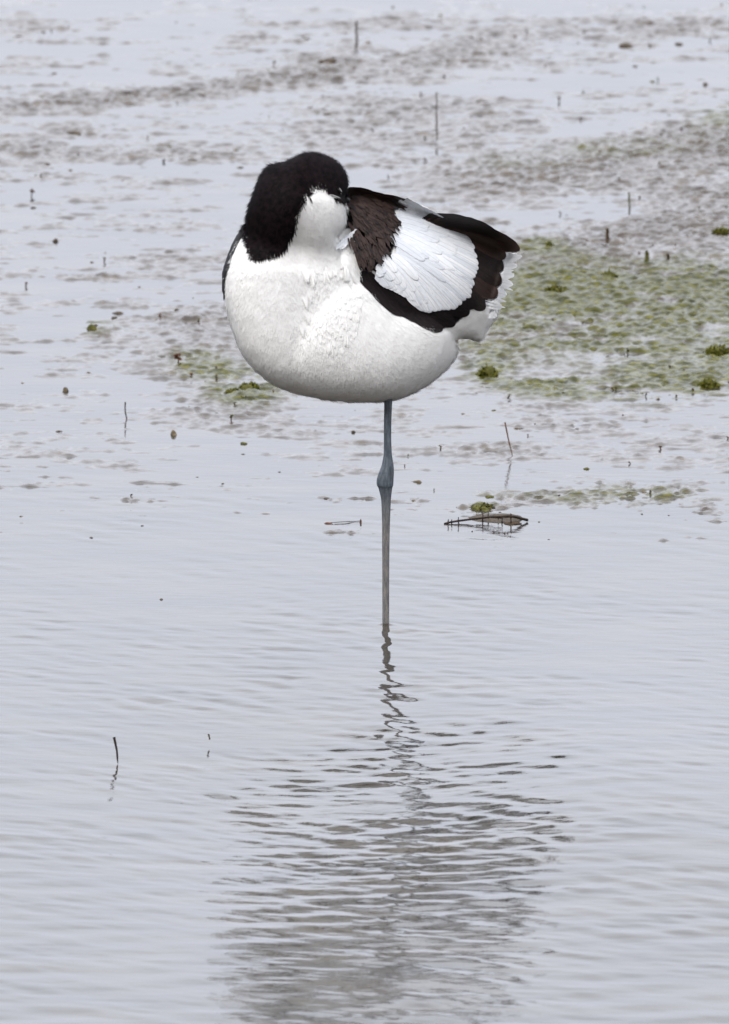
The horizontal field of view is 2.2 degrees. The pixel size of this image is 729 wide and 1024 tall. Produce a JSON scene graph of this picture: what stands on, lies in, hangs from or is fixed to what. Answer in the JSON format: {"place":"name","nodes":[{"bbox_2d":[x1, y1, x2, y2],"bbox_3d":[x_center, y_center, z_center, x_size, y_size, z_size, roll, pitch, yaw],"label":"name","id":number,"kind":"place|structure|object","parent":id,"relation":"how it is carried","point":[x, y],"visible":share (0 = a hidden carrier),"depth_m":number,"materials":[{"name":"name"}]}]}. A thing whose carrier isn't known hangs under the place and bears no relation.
{"place":"outdoors","nodes":[
{"label":"outdoors","id":0,"kind":"place"},
{"bbox_2d":[0,0,728,1023],"bbox_3d":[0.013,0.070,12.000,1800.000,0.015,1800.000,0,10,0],"label":"water","id":1,"kind":"structure","parent":0,"point":[482,776],"depth_m":11.81,"materials":[{"name":"grey liquid"}]},
{"bbox_2d":[113,737,117,762],"bbox_3d":[-0.149,0.143,11.527,0.004,0.016,0.002,0,10,0],"label":"reed","id":2,"kind":"object","parent":1,"relation":"on","point":[115,743],"visible":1,"depth_m":11.53,"materials":[{"name":"plant"}]},
{"bbox_2d":[324,519,361,523],"bbox_3d":[-0.014,0.006,12.375,0.025,0.003,0.010,0,10,0],"label":"twig","id":3,"kind":"object","parent":1,"relation":"on","point":[343,521],"visible":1,"depth_m":12.38,"materials":[{"name":"wood"}]},
{"bbox_2d":[222,150,521,623],"bbox_3d":[0.005,-0.073,11.984,0.209,0.317,0.077,-4,10,-21],"label":"wading bird","id":4,"kind":"object","parent":1,"relation":"on","point":[335,288],"visible":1,"depth_m":11.94},
{"bbox_2d":[444,502,527,524],"bbox_3d":[0.078,-0.001,12.406,0.054,0.009,0.080,0,10,0],"label":"driftwood","id":5,"kind":"object","parent":1,"relation":"on","point":[509,519],"visible":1,"depth_m":12.38,"materials":[{"name":"wood"}]},
{"bbox_2d":[0,0,728,541],"bbox_3d":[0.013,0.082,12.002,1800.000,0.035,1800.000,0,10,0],"label":"mudflat","id":6,"kind":"structure","parent":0,"point":[658,304],"depth_m":13.65,"materials":[{"name":"grey soil"}]},
{"bbox_2d":[66,131,81,134],"bbox_3d":[-0.211,-0.277,14.070,0.017,0.003,0.022,0,10,0],"label":"mud clod","id":7,"kind":"object","parent":6,"relation":"on","point":[74,132],"visible":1,"depth_m":14.06,"materials":[{"name":"soil"}]},
{"bbox_2d":[87,324,96,329],"bbox_3d":[-0.186,-0.126,13.165,0.010,0.005,0.008,0,10,0],"label":"algae clod","id":8,"kind":"object","parent":6,"relation":"on","point":[90,326],"visible":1,"depth_m":13.16,"materials":[{"name":"green plant"}]},
{"bbox_2d":[173,354,181,363],"bbox_3d":[-0.126,-0.103,13.013,0.006,0.009,0.004,0,10,0],"label":"plant sprout","id":9,"kind":"object","parent":6,"relation":"on","point":[177,357],"visible":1,"depth_m":13.01,"materials":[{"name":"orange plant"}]},
{"bbox_2d":[225,388,238,393],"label":"algae tuft","id":10,"kind":"object","parent":6,"relation":"on","point":[227,391],"visible":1,"depth_m":12.89,"materials":[{"name":"green plant"}]},
{"bbox_2d":[239,381,259,388],"bbox_3d":[-0.077,-0.084,12.908,0.017,0.008,0.017,9,13,42],"label":"algae tuft","id":11,"kind":"object","parent":6,"relation":"on","point":[251,384],"visible":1,"depth_m":12.90,"materials":[{"name":"green plant"}]},
{"bbox_2d":[318,58,336,63],"bbox_3d":[-0.026,-0.338,14.428,0.018,0.005,0.017,0,10,0],"label":"mud clod","id":12,"kind":"object","parent":6,"relation":"on","point":[330,60],"visible":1,"depth_m":14.43,"materials":[{"name":"soil"}]},
{"bbox_2d":[355,21,357,45],"bbox_3d":[-0.006,-0.359,14.514,0.003,0.023,0.002,0,10,0],"label":"upright stick","id":13,"kind":"object","parent":6,"relation":"on","point":[356,33],"visible":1,"depth_m":14.51,"materials":[{"name":"grey wood"}]},
{"bbox_2d":[436,92,437,133],"bbox_3d":[0.053,-0.289,14.059,0.002,0.036,0.002,0,10,0],"label":"upright stick","id":14,"kind":"object","parent":6,"relation":"on","point":[436,114],"visible":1,"depth_m":14.06,"materials":[{"name":"grey wood"}]},
{"bbox_2d":[474,363,498,377],"bbox_3d":[0.083,-0.095,12.964,0.016,0.012,0.016,-5,11,-26],"label":"algae tuft","id":15,"kind":"object","parent":6,"relation":"on","point":[486,371],"visible":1,"depth_m":12.96,"materials":[{"name":"green plant"}]},
{"bbox_2d":[504,422,512,454],"bbox_3d":[0.095,-0.046,12.635,0.006,0.026,0.001,0,10,0],"label":"reed","id":16,"kind":"object","parent":6,"relation":"on","point":[508,437],"visible":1,"depth_m":12.63,"materials":[{"name":"plant"}]},
{"bbox_2d":[544,240,554,245],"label":"algae tuft","id":17,"kind":"object","parent":6,"relation":"on","point":[549,243],"visible":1,"depth_m":13.53,"materials":[{"name":"green plant"}]},
{"bbox_2d":[544,283,568,291],"bbox_3d":[0.133,-0.154,13.320,0.024,0.010,0.024,0,10,0],"label":"algae tuft","id":18,"kind":"object","parent":6,"relation":"on","point":[554,288],"visible":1,"depth_m":13.32,"materials":[{"name":"green plant"}]},
{"bbox_2d":[605,228,608,238],"bbox_3d":[0.171,-0.194,13.555,0.003,0.012,0.003,0,10,0],"label":"wooden stub","id":19,"kind":"object","parent":6,"relation":"on","point":[607,233],"visible":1,"depth_m":13.55,"materials":[{"name":"brown wood"}]},
{"bbox_2d":[598,269,618,277],"bbox_3d":[0.170,-0.165,13.385,0.017,0.009,0.018,0,10,0],"label":"algae tuft","id":20,"kind":"object","parent":6,"relation":"on","point":[608,272],"visible":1,"depth_m":13.38,"materials":[{"name":"green plant"}]},
{"bbox_2d":[618,43,634,46],"bbox_3d":[0.198,-0.352,14.519,0.014,0.003,0.013,0,10,0],"label":"mud clod","id":21,"kind":"object","parent":6,"relation":"on","point":[625,45],"visible":1,"depth_m":14.52,"materials":[{"name":"soil"}]},
{"bbox_2d":[644,250,648,259],"bbox_3d":[0.198,-0.177,13.457,0.005,0.012,0.004,0,10,0],"label":"wooden stub","id":22,"kind":"object","parent":6,"relation":"on","point":[646,255],"visible":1,"depth_m":13.46,"materials":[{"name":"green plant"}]},
{"bbox_2d":[696,378,720,388],"bbox_3d":[0.231,-0.086,12.919,0.017,0.008,0.016,7,12,36],"label":"algae tuft","id":23,"kind":"object","parent":6,"relation":"on","point":[709,383],"visible":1,"depth_m":12.92,"materials":[{"name":"green plant"}]},
{"bbox_2d":[702,343,728,354],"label":"algae tuft","id":24,"kind":"object","parent":6,"relation":"on","point":[718,350],"visible":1,"depth_m":13.05,"materials":[{"name":"green plant"}]},
{"bbox_2d":[711,225,728,235],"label":"algae tuft","id":25,"kind":"object","parent":6,"relation":"on","point":[723,231],"visible":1,"depth_m":13.58,"materials":[{"name":"green plant"}]}
]}

